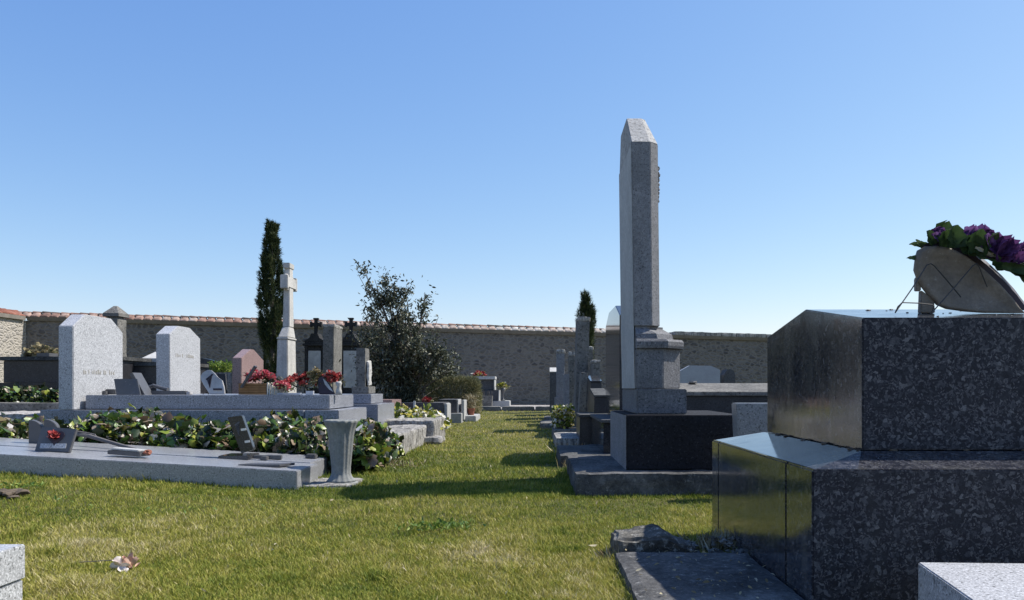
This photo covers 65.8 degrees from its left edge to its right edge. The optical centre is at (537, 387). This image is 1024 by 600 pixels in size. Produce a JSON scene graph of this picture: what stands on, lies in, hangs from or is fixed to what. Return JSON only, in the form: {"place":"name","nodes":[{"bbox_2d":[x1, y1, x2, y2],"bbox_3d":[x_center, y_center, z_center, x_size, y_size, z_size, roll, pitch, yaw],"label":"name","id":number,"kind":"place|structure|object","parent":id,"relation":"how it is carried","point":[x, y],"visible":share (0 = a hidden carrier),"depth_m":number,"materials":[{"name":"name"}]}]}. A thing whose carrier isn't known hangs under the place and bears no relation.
{"place":"outdoors","nodes":[
{"label":"outdoors","id":0,"kind":"place"},
{"bbox_2d":[0,409,735,599],"bbox_3d":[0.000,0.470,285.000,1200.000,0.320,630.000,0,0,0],"label":"ground","id":1,"kind":"structure","parent":0,"point":[498,441],"depth_m":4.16,"materials":[{"name":"plant"}]},
{"bbox_2d":[0,544,24,599],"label":"granite block","id":2,"kind":"structure","parent":1,"relation":"on","point":[12,565],"depth_m":2.05,"materials":[{"name":"stone"}]},
{"bbox_2d":[0,308,25,382],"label":"stone wall","id":3,"kind":"structure","parent":1,"relation":"on","point":[12,331],"depth_m":19.84,"materials":[{"name":"beige stone"}]},
{"bbox_2d":[0,488,30,499],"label":"earth mound","id":4,"kind":"object","parent":1,"relation":"on","point":[13,493],"visible":0.98,"depth_m":3.99,"materials":[{"name":"soil"}]},
{"bbox_2d":[0,411,39,420],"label":"gravel bed","id":5,"kind":"object","parent":1,"relation":"on","point":[22,415],"visible":0.15,"depth_m":7.25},
{"bbox_2d":[0,480,44,487],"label":"weeds","id":6,"kind":"object","parent":1,"relation":"on","point":[31,484],"visible":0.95,"depth_m":4.24,"materials":[{"name":"green plant"}]},
{"bbox_2d":[0,381,58,401],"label":"ivy","id":7,"kind":"object","parent":1,"relation":"on","point":[17,392],"visible":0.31,"depth_m":8.32,"materials":[{"name":"green plant"}]},
{"bbox_2d":[0,402,58,410],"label":"kerb","id":8,"kind":"structure","parent":1,"relation":"on","point":[22,406],"depth_m":8.10,"materials":[{"name":"stone"}]},
{"bbox_2d":[0,357,151,388],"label":"dark tomb","id":9,"kind":"object","parent":1,"relation":"on","point":[29,371],"visible":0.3,"depth_m":9.50,"materials":[{"name":"black stone"}]},
{"bbox_2d":[19,342,58,356],"bbox_3d":[-6.237,-0.442,9.900,0.466,0.263,0.431,0,0,-26],"label":"withered wreath","id":10,"kind":"object","parent":9,"relation":"on","point":[33,350],"visible":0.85,"depth_m":9.80,"materials":[{"name":"plant"}]},
{"bbox_2d":[37,353,57,356],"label":"name plaque","id":11,"kind":"object","parent":9,"relation":"on","point":[47,355],"visible":0.95,"depth_m":9.52,"materials":[{"name":"stone"}]},
{"bbox_2d":[79,552,140,571],"bbox_3d":[-1.440,0.586,2.640,0.204,0.060,0.080,0,0,0],"label":"dried flower","id":12,"kind":"object","parent":1,"relation":"on","point":[125,563],"visible":0.99,"depth_m":2.63,"materials":[{"name":"beige plant"}]},
{"bbox_2d":[102,306,128,356],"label":"old headstone","id":13,"kind":"object","parent":1,"relation":"on","point":[117,315],"visible":0.23,"depth_m":11.07,"materials":[{"name":"stone"}]},
{"bbox_2d":[3,493,305,530],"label":"weeds","id":14,"kind":"object","parent":1,"relation":"on","point":[55,498],"visible":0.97,"depth_m":3.76,"materials":[{"name":"green plant"}]},
{"bbox_2d":[0,403,331,454],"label":"ivy","id":15,"kind":"object","parent":1,"relation":"on","point":[282,433],"depth_m":5.83,"materials":[{"name":"plant"}]},
{"bbox_2d":[133,362,225,393],"bbox_3d":[-4.950,0.153,10.200,1.400,0.934,1.200,0,0,0],"label":"dark tomb","id":16,"kind":"object","parent":1,"relation":"on","point":[147,370],"visible":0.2,"depth_m":9.80,"materials":[{"name":"black stone"}]},
{"bbox_2d":[0,438,363,489],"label":"grave","id":17,"kind":"object","parent":1,"relation":"on","point":[173,464],"visible":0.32,"depth_m":4.76,"materials":[{"name":"stone"}]},
{"bbox_2d":[29,420,43,442],"bbox_3d":[-3.464,0.305,5.470,0.092,0.164,0.040,0,0,0],"label":"arched plaque","id":18,"kind":"object","parent":17,"relation":"on","point":[35,426],"visible":0.8,"depth_m":5.45,"materials":[{"name":"stone"}]},
{"bbox_2d":[44,419,59,427],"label":"arched plaque","id":19,"kind":"object","parent":17,"relation":"on","point":[49,423],"visible":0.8,"depth_m":5.46,"materials":[{"name":"stone"}]},
{"bbox_2d":[35,427,77,452],"bbox_3d":[-3.076,0.333,5.043,0.240,0.166,0.100,0,0,0],"label":"rose plaque","id":20,"kind":"object","parent":17,"relation":"on","point":[52,439],"visible":1,"depth_m":5.04,"materials":[{"name":"stone"}]},
{"bbox_2d":[76,431,134,447],"bbox_3d":[-2.968,0.356,5.396,0.579,0.139,0.072,0,0,15],"label":"dead branch","id":21,"kind":"object","parent":17,"relation":"on","point":[87,435],"visible":0.69,"depth_m":5.41,"materials":[{"name":"grey wood"}]},
{"bbox_2d":[107,447,151,456],"bbox_3d":[-2.562,0.405,4.990,0.259,0.056,0.100,0,0,0],"label":"book plaque","id":22,"kind":"object","parent":17,"relation":"on","point":[129,451],"visible":1,"depth_m":4.95,"materials":[{"name":"stone"}]},
{"bbox_2d":[218,415,259,459],"bbox_3d":[-1.993,0.329,5.300,0.213,0.288,0.220,0,0,0],"label":"black tablet","id":23,"kind":"object","parent":17,"relation":"on","point":[242,433],"visible":0.98,"depth_m":5.25,"materials":[{"name":"stone"}]},
{"bbox_2d":[238,463,294,466],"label":"flat plaque","id":24,"kind":"object","parent":17,"relation":"on","point":[269,464],"visible":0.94,"depth_m":4.88,"materials":[{"name":"stone"}]},
{"bbox_2d":[253,455,282,459],"bbox_3d":[-1.811,0.467,5.301,0.171,0.028,0.138,0,0,-36],"label":"lying cross","id":25,"kind":"object","parent":17,"relation":"on","point":[271,457],"visible":1,"depth_m":5.28,"materials":[{"name":"stone"}]},
{"bbox_2d":[324,419,357,484],"bbox_3d":[-1.249,0.415,5.020,0.211,0.423,0.216,0,0,0],"label":"fluted vase","id":26,"kind":"object","parent":17,"relation":"on","point":[340,432],"visible":0.95,"depth_m":4.96,"materials":[{"name":"stone"}]},
{"bbox_2d":[40,394,366,423],"bbox_3d":[-2.975,0.343,7.300,2.550,0.555,1.100,0,0,0],"label":"granite tomb","id":27,"kind":"object","parent":1,"relation":"on","point":[223,407],"visible":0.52,"depth_m":6.87,"materials":[{"name":"stone"}]},
{"bbox_2d":[59,314,122,409],"bbox_3d":[-4.028,-0.226,7.155,0.130,0.832,0.810,0,0,0],"label":"headstone","id":28,"kind":"object","parent":27,"relation":"on","point":[90,354],"visible":0.99,"depth_m":6.95,"materials":[{"name":"grey stone"}]},
{"bbox_2d":[114,379,140,394],"bbox_3d":[-3.646,-0.004,7.028,0.256,0.150,0.055,0,0,0],"label":"slate plaque","id":29,"kind":"object","parent":27,"relation":"on","point":[127,387],"visible":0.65,"depth_m":7.02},
{"bbox_2d":[130,373,152,394],"bbox_3d":[-3.577,-0.033,7.140,0.139,0.203,0.160,0,0,0],"label":"slate plaque","id":30,"kind":"object","parent":27,"relation":"on","point":[145,389],"visible":0.85,"depth_m":7.12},
{"bbox_2d":[149,384,192,394],"bbox_3d":[-3.397,0.013,7.259,0.457,0.101,0.118,0,0,0],"label":"fallen cross","id":31,"kind":"object","parent":27,"relation":"on","point":[165,391],"visible":0.82,"depth_m":7.20,"materials":[{"name":"stone"}]},
{"bbox_2d":[200,370,224,394],"bbox_3d":[-2.903,-0.047,7.038,0.269,0.220,0.084,0,0,20],"label":"marble plaque","id":32,"kind":"object","parent":27,"relation":"on","point":[212,381],"visible":1,"depth_m":7.02,"materials":[{"name":"stone"}]},
{"bbox_2d":[238,382,284,394],"bbox_3d":[-2.455,0.009,7.098,0.388,0.110,0.205,0,0,0],"label":"wooden basket","id":33,"kind":"object","parent":27,"relation":"on","point":[267,388],"visible":0.91,"depth_m":7.00,"materials":[{"name":"brown wood"}]},
{"bbox_2d":[240,366,256,387],"bbox_3d":[-2.545,-0.095,6.965,0.137,0.198,0.050,0,0,0],"label":"slate plaque","id":34,"kind":"object","parent":33,"relation":"on","point":[251,372],"visible":1,"depth_m":6.94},
{"bbox_2d":[241,368,282,383],"bbox_3d":[-2.469,-0.085,7.093,0.342,0.181,0.225,0,0,0],"label":"flower bunch","id":35,"kind":"object","parent":33,"relation":"in","point":[257,374],"visible":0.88,"depth_m":7.05,"materials":[{"name":"red plant"}]},
{"bbox_2d":[273,380,294,392],"bbox_3d":[-2.247,-0.005,6.977,0.192,0.128,0.224,0,0,0],"label":"flower bunch","id":36,"kind":"object","parent":27,"relation":"on","point":[277,383],"visible":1,"depth_m":6.96,"materials":[{"name":"pink plant"}]},
{"bbox_2d":[277,391,313,394],"bbox_3d":[-2.136,0.046,6.975,0.319,0.035,0.050,0,0,0],"label":"flower tray","id":37,"kind":"object","parent":27,"relation":"on","point":[309,392],"visible":1,"depth_m":6.95,"materials":[{"name":"stone"}]},
{"bbox_2d":[271,371,318,391],"bbox_3d":[-2.151,-0.050,7.124,0.522,0.198,0.312,0,0,0],"label":"flower bunch","id":38,"kind":"object","parent":37,"relation":"on","point":[294,378],"visible":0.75,"depth_m":7.08,"materials":[{"name":"red plant"}]},
{"bbox_2d":[305,366,326,389],"bbox_3d":[-1.988,-0.088,7.118,0.236,0.211,0.204,0,0,0],"label":"flower bunch","id":39,"kind":"object","parent":27,"relation":"on","point":[315,373],"visible":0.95,"depth_m":7.08,"materials":[{"name":"plant"}]},
{"bbox_2d":[318,376,334,394],"bbox_3d":[-1.882,-0.020,7.049,0.155,0.162,0.063,0,0,0],"label":"heart plaque","id":40,"kind":"object","parent":27,"relation":"on","point":[326,389],"visible":1,"depth_m":7.03,"materials":[{"name":"stone"}]},
{"bbox_2d":[335,381,341,394],"bbox_3d":[-1.775,0.004,7.050,0.060,0.120,0.060,0,0,0],"label":"urn","id":41,"kind":"object","parent":27,"relation":"on","point":[338,389],"visible":1,"depth_m":7.03,"materials":[{"name":"ceramic"}]},
{"bbox_2d":[322,369,345,387],"bbox_3d":[-1.844,-0.078,7.126,0.228,0.171,0.208,0,0,-18],"label":"flower bunch","id":42,"kind":"object","parent":41,"relation":"in","point":[331,376],"visible":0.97,"depth_m":7.07,"materials":[{"name":"red plant"}]},
{"bbox_2d":[200,358,231,371],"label":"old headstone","id":43,"kind":"object","parent":1,"relation":"on","point":[204,361],"visible":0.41,"depth_m":11.99,"materials":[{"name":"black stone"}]},
{"bbox_2d":[209,359,231,393],"bbox_3d":[-4.580,-0.002,11.500,0.444,0.844,0.400,0,0,0],"label":"planter","id":44,"kind":"object","parent":1,"relation":"on","point":[221,367],"visible":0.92,"depth_m":11.37,"materials":[{"name":"stone"}]},
{"bbox_2d":[217,374,227,393],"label":"name plaque","id":45,"kind":"object","parent":1,"relation":"on","point":[222,377],"visible":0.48,"depth_m":10.90,"materials":[{"name":"stone"}]},
{"bbox_2d":[254,218,283,386],"bbox_3d":[-5.380,-1.534,15.991,0.772,3.828,0.707,0,0,0],"label":"cypress tree","id":46,"kind":"object","parent":1,"relation":"on","point":[271,294],"visible":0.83,"depth_m":15.88,"materials":[{"name":"green plant"}]},
{"bbox_2d":[276,263,296,392],"bbox_3d":[-3.920,-0.657,12.343,0.200,2.555,0.525,0,0,0],"label":"cross monument","id":47,"kind":"object","parent":1,"relation":"on","point":[286,355],"visible":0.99,"depth_m":12.24,"materials":[{"name":"white stone"}]},
{"bbox_2d":[302,318,322,393],"bbox_3d":[-4.668,-0.422,16.654,0.486,2.085,0.400,0,0,0],"label":"ornate headstone","id":48,"kind":"object","parent":1,"relation":"on","point":[313,345],"visible":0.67,"depth_m":16.53,"materials":[{"name":"black stone"}]},
{"bbox_2d":[323,324,342,393],"bbox_3d":[-3.585,-0.287,13.806,0.207,1.614,0.619,0,-1,0],"label":"old headstone","id":49,"kind":"object","parent":1,"relation":"on","point":[332,345],"visible":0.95,"depth_m":13.52,"materials":[{"name":"stone"}]},
{"bbox_2d":[342,318,361,393],"bbox_3d":[-3.922,-0.424,16.640,0.516,2.085,0.400,0,1,0],"label":"ornate headstone","id":50,"kind":"object","parent":1,"relation":"on","point":[348,366],"visible":0.46,"depth_m":16.51,"materials":[{"name":"black stone"}]},
{"bbox_2d":[306,417,404,470],"bbox_3d":[-1.372,0.439,6.171,0.595,0.394,1.297,0,0,0],"label":"ivy","id":51,"kind":"object","parent":1,"relation":"on","point":[376,444],"visible":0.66,"depth_m":5.73,"materials":[{"name":"green plant"}]},
{"bbox_2d":[353,394,393,423],"bbox_3d":[-2.885,0.344,8.725,2.430,0.552,0.950,0,0,0],"label":"granite tomb","id":52,"kind":"object","parent":1,"relation":"on","point":[378,410],"visible":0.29,"depth_m":8.37,"materials":[{"name":"stone"}]},
{"bbox_2d":[156,326,199,393],"bbox_3d":[-3.943,-0.246,8.699,0.148,0.837,0.780,0,0,-1],"label":"headstone","id":53,"kind":"object","parent":52,"relation":"on","point":[177,358],"visible":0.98,"depth_m":8.52,"materials":[{"name":"grey stone"}]},
{"bbox_2d":[352,348,374,393],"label":"old headstone","id":54,"kind":"object","parent":52,"relation":"on","point":[363,375],"visible":1,"depth_m":8.71,"materials":[{"name":"stone"}]},
{"bbox_2d":[382,399,407,406],"bbox_3d":[-2.950,0.390,10.700,2.300,0.460,1.000,0,0,0],"label":"granite tomb","id":55,"kind":"object","parent":1,"relation":"on","point":[390,400],"visible":0.1,"depth_m":10.48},
{"bbox_2d":[232,349,262,393],"bbox_3d":[-3.907,-0.128,10.676,0.120,0.775,0.850,0,0,-1],"label":"headstone","id":56,"kind":"object","parent":55,"relation":"on","point":[245,360],"visible":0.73,"depth_m":10.36,"materials":[{"name":"pink stone"}]},
{"bbox_2d":[19,311,771,404],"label":"stone wall","id":57,"kind":"structure","parent":1,"relation":"on","point":[519,360],"depth_m":22.78,"materials":[{"name":"stone"}]},
{"bbox_2d":[339,259,464,401],"bbox_3d":[-1.995,-0.677,11.787,1.826,2.494,1.518,0,0,0],"label":"leafy shrub","id":58,"kind":"object","parent":1,"relation":"on","point":[404,369],"visible":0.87,"depth_m":11.56,"materials":[{"name":"green plant"}]},
{"bbox_2d":[383,458,425,467],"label":"dry grass","id":59,"kind":"structure","parent":1,"relation":"on","point":[400,462],"depth_m":6.25,"materials":[{"name":"plant"}]},
{"bbox_2d":[387,425,426,457],"bbox_3d":[-1.401,0.522,7.675,0.422,0.255,1.768,0,0,0],"label":"kerb stone","id":60,"kind":"object","parent":1,"relation":"on","point":[414,436],"visible":0.32,"depth_m":7.74,"materials":[{"name":"stone"}]},
{"bbox_2d":[385,416,444,436],"bbox_3d":[-1.440,0.497,9.135,0.638,0.303,1.049,0,0,0],"label":"kerb stone","id":61,"kind":"object","parent":1,"relation":"on","point":[433,425],"visible":0.33,"depth_m":8.64,"materials":[{"name":"stone"}]},
{"bbox_2d":[401,402,450,428],"bbox_3d":[-2.232,0.415,11.350,1.935,0.410,0.700,0,0,0],"label":"grave","id":62,"kind":"object","parent":1,"relation":"on","point":[444,408],"visible":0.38,"depth_m":11.00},
{"bbox_2d":[374,517,485,532],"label":"weeds","id":63,"kind":"object","parent":1,"relation":"on","point":[437,525],"visible":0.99,"depth_m":3.43,"materials":[{"name":"green plant"}]},
{"bbox_2d":[424,435,445,444],"bbox_3d":[-1.129,0.574,8.525,0.243,0.115,0.468,0,0,0],"label":"stone lump","id":64,"kind":"object","parent":1,"relation":"on","point":[437,439],"visible":0.62,"depth_m":8.32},
{"bbox_2d":[201,456,693,594],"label":"fallen leaves","id":65,"kind":"object","parent":1,"relation":"on","point":[431,542],"visible":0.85,"depth_m":3.17,"materials":[{"name":"plant"}]},
{"bbox_2d":[438,399,466,422],"bbox_3d":[-1.393,0.405,13.000,0.413,0.430,1.000,0,0,0],"label":"gravestone","id":66,"kind":"object","parent":1,"relation":"on","point":[458,410],"visible":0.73,"depth_m":12.63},
{"bbox_2d":[425,374,483,413],"bbox_3d":[-1.543,0.166,14.551,1.135,0.864,0.864,0,0,0],"label":"clipped hedge","id":67,"kind":"object","parent":1,"relation":"on","point":[469,385],"visible":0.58,"depth_m":14.25,"materials":[{"name":"green plant"}]},
{"bbox_2d":[464,414,479,421],"bbox_3d":[-1.146,0.540,13.400,0.268,0.160,1.000,0,0,0],"label":"step stone","id":68,"kind":"object","parent":1,"relation":"on","point":[474,417],"visible":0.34,"depth_m":12.90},
{"bbox_2d":[461,392,479,414],"bbox_3d":[-1.128,0.265,13.315,0.329,0.386,0.370,0,0,-24],"label":"flower pot","id":69,"kind":"object","parent":68,"relation":"on","point":[471,410],"visible":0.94,"depth_m":13.26,"materials":[{"name":"ceramic"}]},
{"bbox_2d":[481,406,549,410],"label":"long kerb","id":70,"kind":"structure","parent":1,"relation":"on","point":[516,408],"depth_m":17.55,"materials":[{"name":"stone"}]},
{"bbox_2d":[540,420,555,428],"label":"ground slab","id":71,"kind":"structure","parent":1,"relation":"on","point":[544,424],"depth_m":11.01,"materials":[{"name":"stone"}]},
{"bbox_2d":[563,374,569,404],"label":"slim headstone","id":72,"kind":"object","parent":71,"relation":"on","point":[566,387],"visible":0.68,"depth_m":11.90,"materials":[{"name":"stone"}]},
{"bbox_2d":[544,415,552,419],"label":"ground slab","id":73,"kind":"structure","parent":1,"relation":"on","point":[547,417],"depth_m":12.91,"materials":[{"name":"stone"}]},
{"bbox_2d":[567,352,574,404],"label":"slim headstone","id":74,"kind":"object","parent":73,"relation":"on","point":[571,360],"visible":0.64,"depth_m":12.80,"materials":[{"name":"stone"}]},
{"bbox_2d":[550,367,555,411],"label":"slim headstone","id":75,"kind":"object","parent":1,"relation":"on","point":[552,382],"visible":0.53,"depth_m":15.00,"materials":[{"name":"white stone"}]},
{"bbox_2d":[554,349,564,405],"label":"slim headstone","id":76,"kind":"object","parent":1,"relation":"on","point":[560,367],"visible":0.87,"depth_m":13.70,"materials":[{"name":"stone"}]},
{"bbox_2d":[552,427,575,438],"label":"ground slab","id":77,"kind":"structure","parent":1,"relation":"on","point":[569,429],"depth_m":9.22,"materials":[{"name":"stone"}]},
{"bbox_2d":[550,403,575,428],"bbox_3d":[0.298,0.338,9.449,0.318,0.315,0.318,0,0,0],"label":"potted plant","id":78,"kind":"object","parent":77,"relation":"on","point":[563,416],"visible":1,"depth_m":9.38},
{"bbox_2d":[578,372,586,411],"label":"slim headstone","id":79,"kind":"object","parent":77,"relation":"on","point":[582,392],"visible":0.78,"depth_m":9.61,"materials":[{"name":"stone"}]},
{"bbox_2d":[587,376,601,411],"bbox_3d":[0.657,0.188,9.246,0.130,0.666,0.510,0,0,-1],"label":"gravestone","id":80,"kind":"object","parent":77,"relation":"on","point":[594,381],"visible":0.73,"depth_m":9.16,"materials":[{"name":"black stone"}]},
{"bbox_2d":[554,432,578,447],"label":"ground slab","id":81,"kind":"structure","parent":1,"relation":"on","point":[566,438],"depth_m":7.78,"materials":[{"name":"stone"}]},
{"bbox_2d":[590,388,605,412],"bbox_3d":[0.643,0.263,8.295,0.155,0.513,0.610,0,0,0],"label":"gravestone","id":82,"kind":"object","parent":81,"relation":"on","point":[597,400],"visible":0.56,"depth_m":8.01,"materials":[{"name":"black stone"}]},
{"bbox_2d":[573,317,589,426],"bbox_3d":[0.577,-0.164,10.802,0.270,1.569,0.760,0,0,0],"label":"tall headstone","id":83,"kind":"object","parent":1,"relation":"on","point":[582,343],"visible":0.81,"depth_m":10.50,"materials":[{"name":"stone"}]},
{"bbox_2d":[556,444,609,467],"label":"ground slab","id":84,"kind":"structure","parent":1,"relation":"on","point":[563,452],"depth_m":6.29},
{"bbox_2d":[574,289,597,359],"bbox_3d":[1.033,-0.793,16.991,0.545,2.736,0.550,0,0,29],"label":"cypress tree","id":85,"kind":"object","parent":1,"relation":"on","point":[586,308],"visible":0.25,"depth_m":16.91,"materials":[{"name":"green plant"}]},
{"bbox_2d":[588,346,593,375],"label":"slim headstone","id":86,"kind":"object","parent":1,"relation":"on","point":[591,348],"visible":0.25,"depth_m":11.70,"materials":[{"name":"stone"}]},
{"bbox_2d":[576,412,606,444],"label":"black block","id":87,"kind":"structure","parent":1,"relation":"on","point":[584,426],"depth_m":7.62,"materials":[{"name":"stone"}]},
{"bbox_2d":[589,359,600,377],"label":"slim headstone","id":88,"kind":"object","parent":1,"relation":"on","point":[594,367],"visible":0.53,"depth_m":10.01,"materials":[{"name":"stone"}]},
{"bbox_2d":[590,414,609,452],"bbox_3d":[1.445,0.434,6.790,1.910,0.371,1.380,0,0,0],"label":"polished tomb","id":89,"kind":"object","parent":1,"relation":"on","point":[601,432],"visible":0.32,"depth_m":6.41,"materials":[{"name":"black stone"}]},
{"bbox_2d":[606,306,622,413],"bbox_3d":[0.715,-0.223,6.950,0.130,0.935,1.300,0,0,0],"label":"polished headstone","id":90,"kind":"object","parent":89,"relation":"on","point":[614,388],"visible":0.5,"depth_m":6.81,"materials":[{"name":"black stone"}]},
{"bbox_2d":[593,545,623,560],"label":"dry grass","id":91,"kind":"structure","parent":1,"relation":"on","point":[608,552],"depth_m":2.82,"materials":[{"name":"plant"}]},
{"bbox_2d":[567,118,732,496],"bbox_3d":[1.556,-0.547,5.109,2.698,2.407,1.291,0,0,0],"label":"tall monument","id":92,"kind":"object","parent":1,"relation":"on","point":[662,437],"visible":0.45,"depth_m":4.80,"materials":[{"name":"stone"}]},
{"bbox_2d":[608,526,696,555],"bbox_3d":[0.415,0.588,2.889,0.307,0.157,0.203,0,0,0],"label":"broken stone","id":93,"kind":"object","parent":1,"relation":"on","point":[651,539],"visible":0.6,"depth_m":2.81,"materials":[{"name":"stone"}]},
{"bbox_2d":[680,366,719,382],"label":"distant headstone","id":94,"kind":"object","parent":1,"relation":"on","point":[703,374],"visible":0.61,"depth_m":13.00,"materials":[{"name":"stone"}]},
{"bbox_2d":[674,527,735,551],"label":"dry grass","id":95,"kind":"structure","parent":1,"relation":"on","point":[705,541],"depth_m":2.97,"materials":[{"name":"plant"}]},
{"bbox_2d":[615,552,804,599],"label":"sunken slab","id":96,"kind":"structure","parent":1,"relation":"on","point":[662,575],"depth_m":2.38,"materials":[{"name":"stone"}]},
{"bbox_2d":[625,549,785,599],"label":"leaf litter","id":97,"kind":"object","parent":96,"relation":"on","point":[707,581],"visible":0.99,"depth_m":2.33,"materials":[{"name":"plant"}]},
{"bbox_2d":[679,383,766,413],"bbox_3d":[2.350,0.290,7.150,2.540,0.660,1.180,0,0,0],"label":"ridged tomb","id":98,"kind":"object","parent":1,"relation":"on","point":[719,397],"depth_m":6.60,"materials":[{"name":"black stone"}]},
{"bbox_2d":[720,369,734,382],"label":"distant headstone","id":99,"kind":"object","parent":1,"relation":"on","point":[727,375],"visible":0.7,"depth_m":13.00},
{"bbox_2d":[732,403,767,436],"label":"granite block","id":100,"kind":"structure","parent":1,"relation":"on","point":[749,418],"depth_m":4.33,"materials":[{"name":"stone"}]},
{"bbox_2d":[712,309,1023,599],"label":"polished tomb","id":101,"kind":"object","parent":1,"relation":"on","point":[882,458],"visible":0.95,"depth_m":2.31,"materials":[{"name":"stone"}]},
{"bbox_2d":[895,220,1023,314],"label":"flower plaque","id":102,"kind":"object","parent":101,"relation":"on","point":[953,269],"visible":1,"depth_m":2.53,"materials":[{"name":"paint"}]},
{"bbox_3d":[-2.274,0.475,9.916,1.862,0.307,0.489,0,0,0],"label":"gravel bed","id":103,"kind":"object","parent":1,"relation":"on","visible":0},
{"bbox_2d":[394,401,451,429],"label":"bedding plants","id":104,"kind":"object","parent":103,"relation":"on","point":[403,411],"visible":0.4,"depth_m":9.41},
{"bbox_2d":[0,0,1023,333],"label":"sky","id":105,"kind":"structure","parent":0,"point":[471,148],"materials":[{"name":"blue"}]},
{"bbox_2d":[501,405,549,409],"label":"wall foot path","id":106,"kind":"structure","parent":0,"point":[528,405],"depth_m":21.72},
{"bbox_2d":[482,390,492,405],"bbox_3d":[-1.270,0.285,19.725,0.282,0.431,0.289,0,0,0],"label":"planter","id":107,"kind":"object","parent":106,"relation":"on","point":[487,400],"visible":0.72,"depth_m":19.59,"materials":[{"name":"stone"}]},
{"bbox_2d":[476,376,510,406],"bbox_3d":[-1.200,0.166,20.450,0.960,0.908,0.900,0,0,0],"label":"stepped tomb","id":108,"kind":"object","parent":106,"relation":"on","point":[488,383],"visible":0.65,"depth_m":20.06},
{"bbox_2d":[495,382,509,400],"bbox_3d":[-0.880,0.089,20.211,0.404,0.493,0.365,0,0,28],"label":"flower vase","id":109,"kind":"object","parent":108,"relation":"on","point":[503,386],"visible":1,"depth_m":20.16,"materials":[{"name":"stone"}]},
{"bbox_2d":[689,535,742,552],"bbox_3d":[0.601,0.588,2.885,0.293,0.068,0.207,0,0,0],"label":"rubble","id":110,"kind":"object","parent":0,"point":[727,543],"visible":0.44,"depth_m":2.91,"materials":[{"name":"stone"}]},
{"bbox_2d":[918,562,1023,599],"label":"granite block","id":111,"kind":"structure","parent":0,"point":[970,581],"depth_m":1.76,"materials":[{"name":"stone"}]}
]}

